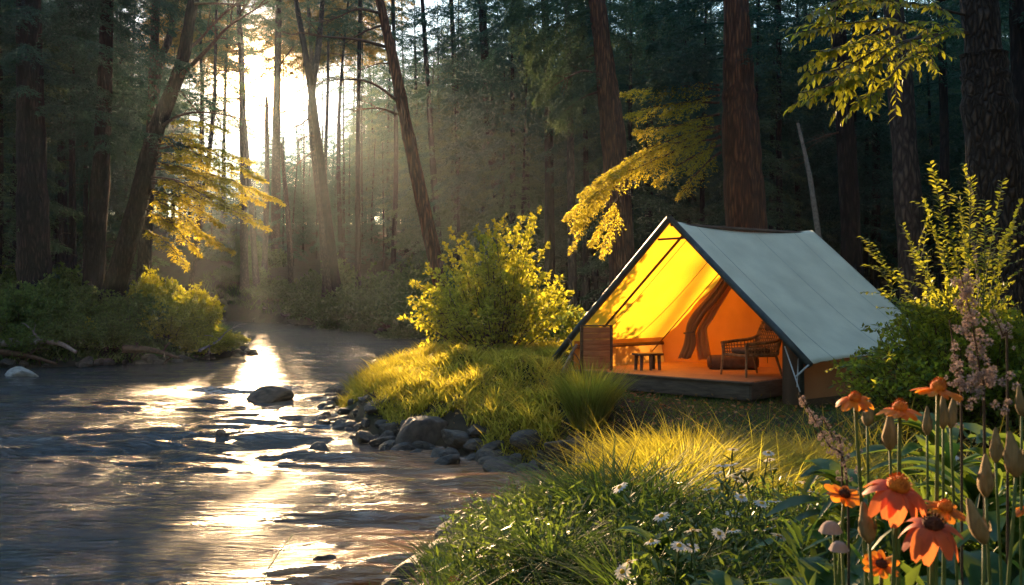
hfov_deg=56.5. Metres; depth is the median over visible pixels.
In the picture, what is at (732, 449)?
white daisy
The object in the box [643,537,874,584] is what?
grass tuft
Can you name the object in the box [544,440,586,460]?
river rock
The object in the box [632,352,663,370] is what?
stool
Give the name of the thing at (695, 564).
grass tuft
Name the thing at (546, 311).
leafy bush
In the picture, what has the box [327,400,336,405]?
river rock
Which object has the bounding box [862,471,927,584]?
coneflower
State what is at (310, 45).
pine tree
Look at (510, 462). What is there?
river rock
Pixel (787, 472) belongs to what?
grass tuft
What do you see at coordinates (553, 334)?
leafy bush
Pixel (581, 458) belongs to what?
river rock
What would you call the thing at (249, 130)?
pine tree
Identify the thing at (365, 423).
river rock
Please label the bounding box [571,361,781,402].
wooden deck
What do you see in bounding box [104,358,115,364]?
river rock
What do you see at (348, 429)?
river rock
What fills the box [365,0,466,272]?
pine tree
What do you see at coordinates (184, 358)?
river rock
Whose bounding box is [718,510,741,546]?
white daisy
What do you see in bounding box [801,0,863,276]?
pine tree
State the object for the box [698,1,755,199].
pine tree
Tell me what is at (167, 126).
pine tree
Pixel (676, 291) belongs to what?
canvas tent
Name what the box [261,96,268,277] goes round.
pine tree
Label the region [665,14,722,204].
pine tree
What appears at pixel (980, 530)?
flower bud
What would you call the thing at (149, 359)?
river rock
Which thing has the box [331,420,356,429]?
river rock
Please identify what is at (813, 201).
dead tree
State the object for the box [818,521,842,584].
mushroom
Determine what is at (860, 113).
pine tree
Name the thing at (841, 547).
mushroom
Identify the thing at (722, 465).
white daisy
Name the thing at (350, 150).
forest
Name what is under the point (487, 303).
leafy bush
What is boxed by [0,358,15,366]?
river rock
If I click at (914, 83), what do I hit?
pine tree
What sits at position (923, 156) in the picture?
pine tree
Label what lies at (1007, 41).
pine tree
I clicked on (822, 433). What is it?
seed spike
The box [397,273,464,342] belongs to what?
leafy bush
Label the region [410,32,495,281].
pine tree
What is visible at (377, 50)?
pine tree
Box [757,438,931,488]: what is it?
grass tuft
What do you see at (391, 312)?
leafy bush
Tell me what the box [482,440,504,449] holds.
river rock
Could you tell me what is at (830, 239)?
pine tree
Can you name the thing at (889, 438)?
flower bud
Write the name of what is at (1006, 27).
pine tree
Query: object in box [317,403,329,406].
river rock
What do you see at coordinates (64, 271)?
leafy bush
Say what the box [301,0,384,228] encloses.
pine tree
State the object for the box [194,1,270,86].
pine tree
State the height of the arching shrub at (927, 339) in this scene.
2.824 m
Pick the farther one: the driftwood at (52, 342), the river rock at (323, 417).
the driftwood at (52, 342)
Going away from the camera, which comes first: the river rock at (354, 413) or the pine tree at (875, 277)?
the river rock at (354, 413)
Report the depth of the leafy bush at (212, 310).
33.02 m
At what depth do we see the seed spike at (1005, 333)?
2.50 m
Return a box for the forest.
[42,0,1008,254]
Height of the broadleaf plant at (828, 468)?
0.453 m
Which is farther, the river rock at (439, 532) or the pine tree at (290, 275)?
the pine tree at (290, 275)
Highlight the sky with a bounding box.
[80,0,1007,224]
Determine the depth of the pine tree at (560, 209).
45.31 m
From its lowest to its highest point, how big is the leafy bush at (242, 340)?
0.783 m
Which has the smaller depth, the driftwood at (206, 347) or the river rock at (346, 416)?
the river rock at (346, 416)
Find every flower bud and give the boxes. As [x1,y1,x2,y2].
[858,502,876,584]
[861,400,904,584]
[881,416,921,584]
[888,406,932,584]
[940,396,987,584]
[947,399,987,584]
[966,498,991,584]
[977,454,994,584]
[988,427,1002,584]
[1002,431,1023,584]
[1015,385,1023,584]
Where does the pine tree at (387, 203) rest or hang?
on the ground at (236, 311)
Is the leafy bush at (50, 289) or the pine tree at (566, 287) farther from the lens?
the pine tree at (566, 287)
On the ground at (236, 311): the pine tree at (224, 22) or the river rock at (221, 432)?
the pine tree at (224, 22)
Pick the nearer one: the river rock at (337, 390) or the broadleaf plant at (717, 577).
the broadleaf plant at (717, 577)
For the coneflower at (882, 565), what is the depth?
1.70 m
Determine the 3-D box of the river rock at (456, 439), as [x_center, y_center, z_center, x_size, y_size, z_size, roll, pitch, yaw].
[-0.734,2.048,13.159,0.626,0.268,0.366,5,5,16]
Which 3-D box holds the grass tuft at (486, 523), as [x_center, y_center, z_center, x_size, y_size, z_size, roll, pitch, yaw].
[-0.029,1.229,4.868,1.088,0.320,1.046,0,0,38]
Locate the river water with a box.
[0,321,564,584]
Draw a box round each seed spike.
[798,392,862,584]
[821,415,850,541]
[944,320,973,584]
[950,268,1020,516]
[989,308,1014,566]
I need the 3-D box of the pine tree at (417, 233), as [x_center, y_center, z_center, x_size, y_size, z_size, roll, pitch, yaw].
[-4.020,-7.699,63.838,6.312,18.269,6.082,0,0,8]
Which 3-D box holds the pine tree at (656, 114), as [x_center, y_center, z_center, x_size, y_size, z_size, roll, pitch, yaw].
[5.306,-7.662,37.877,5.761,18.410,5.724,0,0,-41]
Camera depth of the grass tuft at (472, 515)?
5.54 m
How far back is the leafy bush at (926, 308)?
17.17 m
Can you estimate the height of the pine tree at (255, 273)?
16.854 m
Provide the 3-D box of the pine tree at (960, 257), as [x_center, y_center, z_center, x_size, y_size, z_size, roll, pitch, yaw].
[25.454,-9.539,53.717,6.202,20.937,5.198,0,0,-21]
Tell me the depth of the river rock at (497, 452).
12.46 m
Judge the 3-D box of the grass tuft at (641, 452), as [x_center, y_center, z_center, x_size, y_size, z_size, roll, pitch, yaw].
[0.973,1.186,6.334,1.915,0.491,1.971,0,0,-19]
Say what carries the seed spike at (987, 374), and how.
on the ground at (236, 311)
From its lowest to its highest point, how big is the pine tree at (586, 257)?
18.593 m
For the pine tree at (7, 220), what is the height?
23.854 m
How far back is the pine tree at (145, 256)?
36.84 m
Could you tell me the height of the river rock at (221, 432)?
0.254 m
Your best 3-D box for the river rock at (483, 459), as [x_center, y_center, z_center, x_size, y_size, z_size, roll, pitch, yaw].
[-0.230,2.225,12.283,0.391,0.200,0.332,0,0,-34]
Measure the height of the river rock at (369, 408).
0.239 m
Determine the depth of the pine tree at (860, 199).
67.85 m
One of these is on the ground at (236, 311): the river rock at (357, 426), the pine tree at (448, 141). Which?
the pine tree at (448, 141)
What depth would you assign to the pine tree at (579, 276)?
70.34 m
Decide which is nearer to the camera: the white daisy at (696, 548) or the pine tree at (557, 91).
the white daisy at (696, 548)
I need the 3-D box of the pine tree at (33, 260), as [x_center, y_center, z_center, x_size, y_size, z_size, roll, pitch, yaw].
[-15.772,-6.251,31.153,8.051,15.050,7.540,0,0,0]
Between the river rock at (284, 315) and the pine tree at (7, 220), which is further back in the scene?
the river rock at (284, 315)
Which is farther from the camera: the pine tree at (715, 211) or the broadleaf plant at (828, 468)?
the pine tree at (715, 211)
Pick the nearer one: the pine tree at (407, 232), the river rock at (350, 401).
the river rock at (350, 401)
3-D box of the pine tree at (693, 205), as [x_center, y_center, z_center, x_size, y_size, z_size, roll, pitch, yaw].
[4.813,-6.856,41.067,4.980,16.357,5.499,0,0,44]
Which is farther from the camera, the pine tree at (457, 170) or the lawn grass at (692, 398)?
the pine tree at (457, 170)
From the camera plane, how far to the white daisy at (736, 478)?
4.26 m
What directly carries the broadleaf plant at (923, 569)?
on the ground at (236, 311)
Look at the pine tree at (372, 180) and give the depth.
88.81 m
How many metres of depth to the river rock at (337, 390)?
20.75 m
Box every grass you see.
[0,322,239,364]
[201,270,592,350]
[334,331,570,462]
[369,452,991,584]
[369,479,919,584]
[498,389,1019,487]
[559,356,1023,484]
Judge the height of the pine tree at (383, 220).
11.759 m
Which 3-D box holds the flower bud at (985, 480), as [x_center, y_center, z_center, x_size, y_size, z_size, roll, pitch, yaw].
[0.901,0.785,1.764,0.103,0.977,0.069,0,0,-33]
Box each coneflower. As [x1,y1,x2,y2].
[824,484,863,584]
[836,390,873,584]
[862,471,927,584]
[862,549,899,584]
[876,398,921,584]
[898,512,963,584]
[910,376,962,584]
[924,498,965,584]
[1016,506,1023,516]
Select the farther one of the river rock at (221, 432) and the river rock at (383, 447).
the river rock at (221, 432)
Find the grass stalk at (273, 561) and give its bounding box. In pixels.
[263,536,291,584]
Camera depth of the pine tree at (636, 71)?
69.05 m
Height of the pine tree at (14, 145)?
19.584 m
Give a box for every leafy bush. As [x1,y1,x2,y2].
[0,256,16,296]
[0,272,97,322]
[0,283,69,333]
[0,318,69,355]
[30,308,122,348]
[51,261,82,292]
[51,281,125,318]
[69,315,152,350]
[86,288,175,330]
[123,266,185,299]
[135,287,206,341]
[162,282,225,330]
[171,322,237,354]
[191,229,261,263]
[202,327,251,347]
[213,259,270,284]
[225,237,286,269]
[244,276,303,300]
[279,284,329,320]
[298,252,366,297]
[304,285,356,329]
[320,261,402,324]
[338,316,378,331]
[353,271,421,330]
[374,268,426,334]
[374,323,427,338]
[387,252,455,291]
[397,204,575,351]
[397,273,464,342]
[417,268,470,303]
[450,252,565,317]
[497,298,580,337]
[521,305,586,351]
[556,305,584,356]
[896,296,943,318]
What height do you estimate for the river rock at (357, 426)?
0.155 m
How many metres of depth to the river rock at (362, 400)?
16.16 m
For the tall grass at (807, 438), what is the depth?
7.33 m
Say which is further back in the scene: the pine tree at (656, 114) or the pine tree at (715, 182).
the pine tree at (715, 182)
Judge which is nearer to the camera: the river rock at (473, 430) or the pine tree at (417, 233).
the river rock at (473, 430)
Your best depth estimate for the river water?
11.30 m
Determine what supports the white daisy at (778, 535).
on the ground at (236, 311)
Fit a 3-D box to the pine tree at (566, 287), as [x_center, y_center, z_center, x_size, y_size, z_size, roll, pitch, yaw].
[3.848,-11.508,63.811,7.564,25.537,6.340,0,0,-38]
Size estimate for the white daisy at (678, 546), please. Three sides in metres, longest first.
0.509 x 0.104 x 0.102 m
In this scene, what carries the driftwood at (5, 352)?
on the ground at (236, 311)
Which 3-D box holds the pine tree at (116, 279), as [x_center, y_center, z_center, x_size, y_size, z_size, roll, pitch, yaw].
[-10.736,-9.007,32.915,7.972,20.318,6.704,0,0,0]
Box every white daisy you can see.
[613,482,656,553]
[614,563,646,584]
[619,559,641,584]
[644,539,669,584]
[653,512,686,580]
[660,541,691,584]
[682,543,702,584]
[684,528,710,581]
[693,528,725,580]
[700,486,732,570]
[704,474,743,540]
[711,463,742,527]
[711,470,732,507]
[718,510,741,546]
[720,447,740,511]
[723,494,748,561]
[728,528,749,577]
[729,462,748,520]
[740,468,765,538]
[743,533,787,584]
[745,500,769,540]
[754,450,776,528]
[762,458,787,518]
[765,499,791,533]
[790,481,808,513]
[792,503,812,528]
[803,489,814,526]
[912,456,922,490]
[963,431,980,458]
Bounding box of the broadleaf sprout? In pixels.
[577,463,610,484]
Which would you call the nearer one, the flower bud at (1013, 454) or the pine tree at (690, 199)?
the flower bud at (1013, 454)
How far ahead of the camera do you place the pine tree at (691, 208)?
43.29 m
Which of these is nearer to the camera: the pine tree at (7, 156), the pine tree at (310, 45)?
the pine tree at (7, 156)
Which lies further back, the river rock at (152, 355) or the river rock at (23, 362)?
the river rock at (152, 355)
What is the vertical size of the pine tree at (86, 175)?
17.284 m
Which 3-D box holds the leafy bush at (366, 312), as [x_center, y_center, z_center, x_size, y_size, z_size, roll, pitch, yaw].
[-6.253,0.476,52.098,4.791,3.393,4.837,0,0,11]
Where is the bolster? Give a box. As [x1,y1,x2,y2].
[707,355,758,368]
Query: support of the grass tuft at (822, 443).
on the ground at (236, 311)
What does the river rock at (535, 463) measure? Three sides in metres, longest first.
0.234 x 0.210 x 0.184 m
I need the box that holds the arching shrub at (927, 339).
[826,160,1023,445]
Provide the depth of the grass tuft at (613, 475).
5.14 m
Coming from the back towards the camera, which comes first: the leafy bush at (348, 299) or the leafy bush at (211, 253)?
the leafy bush at (211, 253)
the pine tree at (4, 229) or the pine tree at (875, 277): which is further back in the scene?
the pine tree at (4, 229)
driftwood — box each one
[0,323,76,352]
[0,347,57,365]
[122,341,179,363]
[198,323,246,353]
[562,337,579,372]
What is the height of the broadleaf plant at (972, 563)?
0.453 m
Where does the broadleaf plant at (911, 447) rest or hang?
on the ground at (236, 311)
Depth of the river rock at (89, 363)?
28.43 m
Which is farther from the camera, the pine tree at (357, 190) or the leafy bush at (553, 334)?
the pine tree at (357, 190)
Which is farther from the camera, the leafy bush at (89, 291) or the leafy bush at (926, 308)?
the leafy bush at (89, 291)
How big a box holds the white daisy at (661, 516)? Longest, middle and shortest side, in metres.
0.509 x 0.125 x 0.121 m
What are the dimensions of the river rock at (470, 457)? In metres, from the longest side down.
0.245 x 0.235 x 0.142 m
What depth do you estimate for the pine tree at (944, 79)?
29.91 m
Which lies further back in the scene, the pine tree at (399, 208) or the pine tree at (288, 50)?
the pine tree at (288, 50)
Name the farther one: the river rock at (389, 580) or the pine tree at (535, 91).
the pine tree at (535, 91)
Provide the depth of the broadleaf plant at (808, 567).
2.67 m
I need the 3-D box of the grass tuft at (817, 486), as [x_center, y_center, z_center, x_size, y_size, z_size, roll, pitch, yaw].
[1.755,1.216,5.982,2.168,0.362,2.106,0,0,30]
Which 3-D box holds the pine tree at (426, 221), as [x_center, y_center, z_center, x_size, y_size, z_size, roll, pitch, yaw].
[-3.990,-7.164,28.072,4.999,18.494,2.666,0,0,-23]
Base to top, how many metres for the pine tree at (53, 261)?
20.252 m
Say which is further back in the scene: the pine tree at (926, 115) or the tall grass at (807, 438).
the pine tree at (926, 115)
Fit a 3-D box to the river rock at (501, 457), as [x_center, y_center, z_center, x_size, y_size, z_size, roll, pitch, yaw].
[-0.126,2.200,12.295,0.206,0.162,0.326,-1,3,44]
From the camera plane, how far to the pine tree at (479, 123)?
63.19 m
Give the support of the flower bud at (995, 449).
on the ground at (236, 311)
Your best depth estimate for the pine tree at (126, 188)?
54.92 m
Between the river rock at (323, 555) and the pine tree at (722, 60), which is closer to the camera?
the river rock at (323, 555)
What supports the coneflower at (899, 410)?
on the ground at (236, 311)
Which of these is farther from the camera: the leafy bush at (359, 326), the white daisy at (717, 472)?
the leafy bush at (359, 326)
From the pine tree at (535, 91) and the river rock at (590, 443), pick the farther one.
the pine tree at (535, 91)
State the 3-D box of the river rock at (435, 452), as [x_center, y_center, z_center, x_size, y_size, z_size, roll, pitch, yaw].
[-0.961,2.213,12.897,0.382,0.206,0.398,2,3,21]
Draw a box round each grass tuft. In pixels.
[377,528,458,569]
[394,493,595,557]
[432,495,502,535]
[438,477,690,580]
[439,471,610,522]
[452,502,784,584]
[454,444,689,519]
[470,425,756,521]
[503,442,760,520]
[507,426,797,486]
[519,350,644,430]
[520,438,820,506]
[537,439,887,508]
[564,521,800,584]
[596,421,881,473]
[640,430,918,480]
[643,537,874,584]
[655,442,929,498]
[711,429,924,480]
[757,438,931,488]
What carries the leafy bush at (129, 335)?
on the ground at (236, 311)
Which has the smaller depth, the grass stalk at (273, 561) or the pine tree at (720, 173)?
the grass stalk at (273, 561)
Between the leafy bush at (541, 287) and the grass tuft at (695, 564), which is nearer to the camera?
the grass tuft at (695, 564)
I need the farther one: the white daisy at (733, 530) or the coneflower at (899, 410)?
the white daisy at (733, 530)
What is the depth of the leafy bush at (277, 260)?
83.09 m
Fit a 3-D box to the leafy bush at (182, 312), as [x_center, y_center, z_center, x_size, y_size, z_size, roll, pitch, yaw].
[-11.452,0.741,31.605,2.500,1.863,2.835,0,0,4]
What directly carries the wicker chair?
on the wooden deck
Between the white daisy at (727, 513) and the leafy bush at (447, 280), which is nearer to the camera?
the white daisy at (727, 513)
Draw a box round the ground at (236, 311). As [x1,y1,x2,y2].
[0,217,989,584]
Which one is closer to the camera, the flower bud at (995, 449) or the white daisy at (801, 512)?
the flower bud at (995, 449)
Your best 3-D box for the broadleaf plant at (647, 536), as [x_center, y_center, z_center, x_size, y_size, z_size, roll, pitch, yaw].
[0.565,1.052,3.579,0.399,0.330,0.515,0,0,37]
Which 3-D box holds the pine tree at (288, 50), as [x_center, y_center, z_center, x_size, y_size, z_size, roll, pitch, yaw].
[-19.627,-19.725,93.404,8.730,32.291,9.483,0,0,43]
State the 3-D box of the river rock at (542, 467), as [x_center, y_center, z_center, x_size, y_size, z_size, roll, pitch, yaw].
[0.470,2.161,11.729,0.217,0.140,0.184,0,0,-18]
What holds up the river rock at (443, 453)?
in the river water
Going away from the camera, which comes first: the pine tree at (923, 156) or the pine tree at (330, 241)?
the pine tree at (923, 156)
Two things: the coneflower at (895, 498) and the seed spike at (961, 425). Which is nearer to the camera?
the coneflower at (895, 498)
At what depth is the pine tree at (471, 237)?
51.52 m
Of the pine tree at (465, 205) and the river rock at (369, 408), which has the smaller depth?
the river rock at (369, 408)
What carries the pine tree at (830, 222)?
on the ground at (236, 311)
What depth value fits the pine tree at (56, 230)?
50.84 m
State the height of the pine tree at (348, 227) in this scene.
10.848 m
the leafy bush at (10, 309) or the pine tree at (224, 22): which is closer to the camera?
the leafy bush at (10, 309)
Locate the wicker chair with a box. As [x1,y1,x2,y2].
[720,321,781,377]
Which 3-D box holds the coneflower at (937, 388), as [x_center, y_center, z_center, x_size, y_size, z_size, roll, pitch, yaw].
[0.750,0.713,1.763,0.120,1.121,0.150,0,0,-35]
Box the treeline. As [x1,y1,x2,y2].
[176,118,381,258]
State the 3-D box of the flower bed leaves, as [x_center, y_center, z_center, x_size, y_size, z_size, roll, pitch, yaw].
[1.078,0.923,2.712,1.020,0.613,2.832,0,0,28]
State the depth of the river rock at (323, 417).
16.23 m
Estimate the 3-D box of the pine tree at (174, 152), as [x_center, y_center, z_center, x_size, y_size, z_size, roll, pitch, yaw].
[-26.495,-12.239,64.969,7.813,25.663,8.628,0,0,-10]
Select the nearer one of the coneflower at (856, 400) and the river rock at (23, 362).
the coneflower at (856, 400)
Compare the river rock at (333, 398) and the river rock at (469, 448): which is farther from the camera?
the river rock at (333, 398)
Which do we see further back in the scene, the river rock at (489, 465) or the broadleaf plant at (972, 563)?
the river rock at (489, 465)
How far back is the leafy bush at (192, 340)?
31.28 m
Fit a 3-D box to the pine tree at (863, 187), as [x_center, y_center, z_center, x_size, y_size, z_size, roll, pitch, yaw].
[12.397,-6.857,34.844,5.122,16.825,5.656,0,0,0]
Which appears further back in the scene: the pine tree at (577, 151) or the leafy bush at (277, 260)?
the leafy bush at (277, 260)
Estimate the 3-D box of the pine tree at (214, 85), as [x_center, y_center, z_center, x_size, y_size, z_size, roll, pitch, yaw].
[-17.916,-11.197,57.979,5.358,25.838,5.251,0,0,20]
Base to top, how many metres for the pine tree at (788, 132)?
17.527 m
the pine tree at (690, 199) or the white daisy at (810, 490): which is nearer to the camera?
the white daisy at (810, 490)
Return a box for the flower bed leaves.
[760,463,1023,584]
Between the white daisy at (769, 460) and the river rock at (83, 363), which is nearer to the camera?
the white daisy at (769, 460)
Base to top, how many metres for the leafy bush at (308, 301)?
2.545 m
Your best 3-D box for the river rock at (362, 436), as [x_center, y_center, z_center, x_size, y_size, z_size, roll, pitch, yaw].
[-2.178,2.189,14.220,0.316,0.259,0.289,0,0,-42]
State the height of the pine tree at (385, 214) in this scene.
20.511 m
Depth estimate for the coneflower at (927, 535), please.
1.41 m
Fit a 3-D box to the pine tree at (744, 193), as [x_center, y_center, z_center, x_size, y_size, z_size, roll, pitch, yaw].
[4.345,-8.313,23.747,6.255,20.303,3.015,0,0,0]
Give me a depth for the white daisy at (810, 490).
4.26 m
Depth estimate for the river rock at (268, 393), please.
19.27 m
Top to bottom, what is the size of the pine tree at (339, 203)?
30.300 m
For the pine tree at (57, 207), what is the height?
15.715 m
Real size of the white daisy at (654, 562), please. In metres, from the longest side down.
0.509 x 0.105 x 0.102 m
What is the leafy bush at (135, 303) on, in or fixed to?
on the ground at (236, 311)
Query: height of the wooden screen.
0.807 m
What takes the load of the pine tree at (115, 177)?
on the ground at (236, 311)
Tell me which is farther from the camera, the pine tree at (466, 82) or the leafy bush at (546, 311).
the pine tree at (466, 82)
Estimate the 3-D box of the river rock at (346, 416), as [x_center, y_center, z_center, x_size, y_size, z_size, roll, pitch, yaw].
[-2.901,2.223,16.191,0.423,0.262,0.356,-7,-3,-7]
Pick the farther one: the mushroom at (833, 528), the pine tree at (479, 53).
the pine tree at (479, 53)
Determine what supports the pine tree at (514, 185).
on the ground at (236, 311)
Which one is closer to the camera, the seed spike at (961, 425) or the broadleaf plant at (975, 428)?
the seed spike at (961, 425)
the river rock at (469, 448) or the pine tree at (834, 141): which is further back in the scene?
the pine tree at (834, 141)
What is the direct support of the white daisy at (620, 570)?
on the ground at (236, 311)
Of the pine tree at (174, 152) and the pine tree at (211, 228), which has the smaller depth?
the pine tree at (174, 152)
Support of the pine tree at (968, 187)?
on the ground at (236, 311)
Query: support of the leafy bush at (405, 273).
on the ground at (236, 311)
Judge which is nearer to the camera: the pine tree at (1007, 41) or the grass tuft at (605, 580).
the grass tuft at (605, 580)
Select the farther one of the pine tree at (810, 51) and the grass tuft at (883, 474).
the pine tree at (810, 51)
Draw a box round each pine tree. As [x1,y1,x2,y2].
[0,0,84,286]
[0,0,153,290]
[0,0,219,296]
[1,0,81,262]
[1,5,55,258]
[2,0,88,257]
[2,71,55,255]
[3,0,138,279]
[4,0,78,261]
[5,3,113,256]
[6,27,109,269]
[12,1,126,268]
[41,1,122,265]
[41,2,118,273]
[46,8,142,273]
[48,7,161,278]
[52,0,182,275]
[65,3,175,269]
[76,37,174,280]
[81,0,223,281]
[98,0,285,303]
[115,3,177,172]
[131,1,213,241]
[135,0,178,285]
[135,0,257,260]
[143,4,232,234]
[157,179,190,255]
[159,1,246,243]
[176,0,255,293]
[183,0,272,240]
[190,178,227,246]
[191,0,278,291]
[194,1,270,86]
[220,191,249,245]
[227,0,326,252]
[240,82,259,296]
[248,0,318,241]
[259,0,340,251]
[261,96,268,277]
[268,151,317,265]
[276,0,377,294]
[280,143,293,283]
[281,1,356,143]
[282,0,341,303]
[295,0,391,265]
[296,0,459,341]
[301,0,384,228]
[306,0,321,280]
[307,0,415,263]
[314,154,375,269]
[317,0,400,288]
[321,32,329,296]
[345,138,397,261]
[351,142,412,268]
[365,0,428,278]
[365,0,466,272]
[378,34,448,272]
[380,45,436,250]
[385,1,481,270]
[387,0,465,263]
[388,57,467,270]
[408,0,487,268]
[408,46,493,275]
[409,0,555,261]
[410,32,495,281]
[419,0,490,257]
[420,55,495,257]
[438,8,508,256]
[441,4,502,231]
[454,0,573,259]
[462,4,563,219]
[463,50,544,277]
[465,1,503,129]
[469,1,565,248]
[469,4,541,256]
[470,0,580,293]
[472,52,567,285]
[474,0,563,281]
[475,0,599,291]
[495,51,567,283]
[496,0,675,285]
[524,1,640,317]
[532,0,643,306]
[532,9,580,299]
[532,22,608,307]
[537,46,604,297]
[538,7,575,275]
[541,1,655,286]
[542,12,641,289]
[554,0,663,276]
[554,8,636,274]
[559,0,705,304]
[561,0,810,260]
[563,3,699,278]
[564,0,576,314]
[575,0,719,241]
[599,33,698,254]
[600,28,680,252]
[608,69,681,273]
[615,6,680,182]
[625,0,722,223]
[632,0,724,251]
[637,0,722,186]
[642,0,723,220]
[654,0,723,222]
[654,8,724,225]
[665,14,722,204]
[680,2,765,224]
[694,23,793,228]
[695,1,793,225]
[697,0,830,237]
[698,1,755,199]
[702,0,855,229]
[703,0,819,202]
[706,0,832,229]
[707,0,789,224]
[713,0,835,228]
[758,0,886,233]
[766,0,859,221]
[766,66,840,252]
[767,3,860,243]
[771,0,938,282]
[779,0,1023,331]
[782,3,833,212]
[782,4,835,160]
[788,0,962,292]
[791,0,890,256]
[793,6,936,281]
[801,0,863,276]
[817,4,935,283]
[818,116,891,278]
[819,13,892,269]
[837,70,937,302]
[855,0,1009,307]
[857,0,969,261]
[864,0,950,277]
[870,0,972,293]
[878,0,1023,154]
[883,0,929,309]
[883,0,969,286]
[889,3,1009,304]
[915,0,1008,263]
[916,0,1006,286]
[923,5,969,282]
[923,6,1002,276]
[946,1,1010,267]
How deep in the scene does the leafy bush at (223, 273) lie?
76.97 m
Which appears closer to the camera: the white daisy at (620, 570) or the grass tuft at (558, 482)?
the white daisy at (620, 570)
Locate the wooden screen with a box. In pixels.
[580,325,612,375]
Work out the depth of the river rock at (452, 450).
12.82 m
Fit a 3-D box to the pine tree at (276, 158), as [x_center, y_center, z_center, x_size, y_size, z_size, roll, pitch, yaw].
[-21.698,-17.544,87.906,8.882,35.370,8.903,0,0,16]
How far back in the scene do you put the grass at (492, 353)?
14.62 m
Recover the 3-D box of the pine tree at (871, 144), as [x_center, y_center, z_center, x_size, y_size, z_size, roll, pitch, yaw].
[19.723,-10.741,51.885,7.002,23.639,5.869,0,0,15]
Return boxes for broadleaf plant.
[614,525,729,584]
[691,569,742,584]
[749,458,979,566]
[755,556,878,584]
[819,486,992,584]
[838,412,993,516]
[892,456,1023,580]
[920,550,1023,584]
[940,422,1023,560]
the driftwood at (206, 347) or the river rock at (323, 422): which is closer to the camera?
the river rock at (323, 422)
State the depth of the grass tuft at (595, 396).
12.14 m
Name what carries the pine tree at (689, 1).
on the ground at (236, 311)
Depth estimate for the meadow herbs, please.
4.23 m
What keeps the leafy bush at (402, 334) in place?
on the ground at (236, 311)
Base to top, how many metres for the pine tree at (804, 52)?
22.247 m
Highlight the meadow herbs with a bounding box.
[425,455,1014,584]
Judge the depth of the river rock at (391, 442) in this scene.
13.59 m
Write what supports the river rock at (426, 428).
on the ground at (236, 311)
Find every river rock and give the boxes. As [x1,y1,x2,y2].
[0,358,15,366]
[4,366,38,376]
[19,360,28,365]
[75,359,92,366]
[79,356,92,365]
[94,358,103,364]
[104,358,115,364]
[133,360,148,363]
[141,354,158,358]
[141,356,155,363]
[178,355,192,361]
[216,429,229,435]
[230,351,243,356]
[246,385,293,402]
[247,349,257,354]
[280,311,289,316]
[309,442,329,450]
[312,552,336,559]
[316,415,334,421]
[316,420,329,423]
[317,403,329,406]
[321,411,330,415]
[323,405,334,409]
[325,386,342,391]
[326,396,337,402]
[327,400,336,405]
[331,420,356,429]
[332,419,346,426]
[333,387,344,392]
[334,415,349,418]
[337,407,350,413]
[340,390,349,398]
[344,427,353,430]
[348,399,356,404]
[352,410,358,416]
[353,422,362,430]
[355,430,374,442]
[358,395,373,403]
[361,419,369,427]
[364,399,382,414]
[369,436,395,446]
[375,419,388,429]
[379,422,399,434]
[379,440,394,447]
[379,444,390,450]
[380,430,394,436]
[382,578,413,584]
[389,552,422,581]
[391,442,414,450]
[394,415,447,444]
[410,448,421,452]
[412,440,434,449]
[417,538,453,564]
[430,447,443,456]
[434,454,460,464]
[435,519,464,538]
[439,451,451,456]
[441,429,472,448]
[444,447,458,453]
[462,438,483,452]
[465,453,474,460]
[466,424,485,436]
[475,448,497,461]
[477,456,494,464]
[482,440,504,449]
[482,460,512,471]
[494,449,505,455]
[495,456,509,459]
[504,459,516,466]
[509,429,543,449]
[509,453,521,464]
[528,459,541,468]
[540,462,556,470]
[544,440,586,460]
[569,436,585,440]
[571,450,603,468]
[582,442,605,451]
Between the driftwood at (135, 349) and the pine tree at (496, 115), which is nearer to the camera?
the driftwood at (135, 349)
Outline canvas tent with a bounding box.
[552,216,912,408]
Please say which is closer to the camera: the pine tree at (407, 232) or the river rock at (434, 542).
the river rock at (434, 542)
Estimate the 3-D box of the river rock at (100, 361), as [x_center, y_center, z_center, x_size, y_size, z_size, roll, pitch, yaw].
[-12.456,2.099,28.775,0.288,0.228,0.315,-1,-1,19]
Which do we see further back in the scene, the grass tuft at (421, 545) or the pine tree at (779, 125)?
the pine tree at (779, 125)
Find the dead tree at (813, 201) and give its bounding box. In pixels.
[775,123,835,237]
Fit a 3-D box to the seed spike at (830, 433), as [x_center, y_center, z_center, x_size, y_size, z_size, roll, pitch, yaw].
[0.918,0.799,2.700,0.088,0.904,0.039,0,0,0]
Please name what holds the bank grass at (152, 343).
on the ground at (236, 311)
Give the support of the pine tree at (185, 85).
on the ground at (236, 311)
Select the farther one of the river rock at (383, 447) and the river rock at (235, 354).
the river rock at (235, 354)
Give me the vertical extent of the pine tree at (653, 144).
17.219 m
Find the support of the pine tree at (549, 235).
on the ground at (236, 311)
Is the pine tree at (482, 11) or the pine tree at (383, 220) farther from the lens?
the pine tree at (383, 220)
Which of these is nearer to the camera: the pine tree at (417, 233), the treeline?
the pine tree at (417, 233)

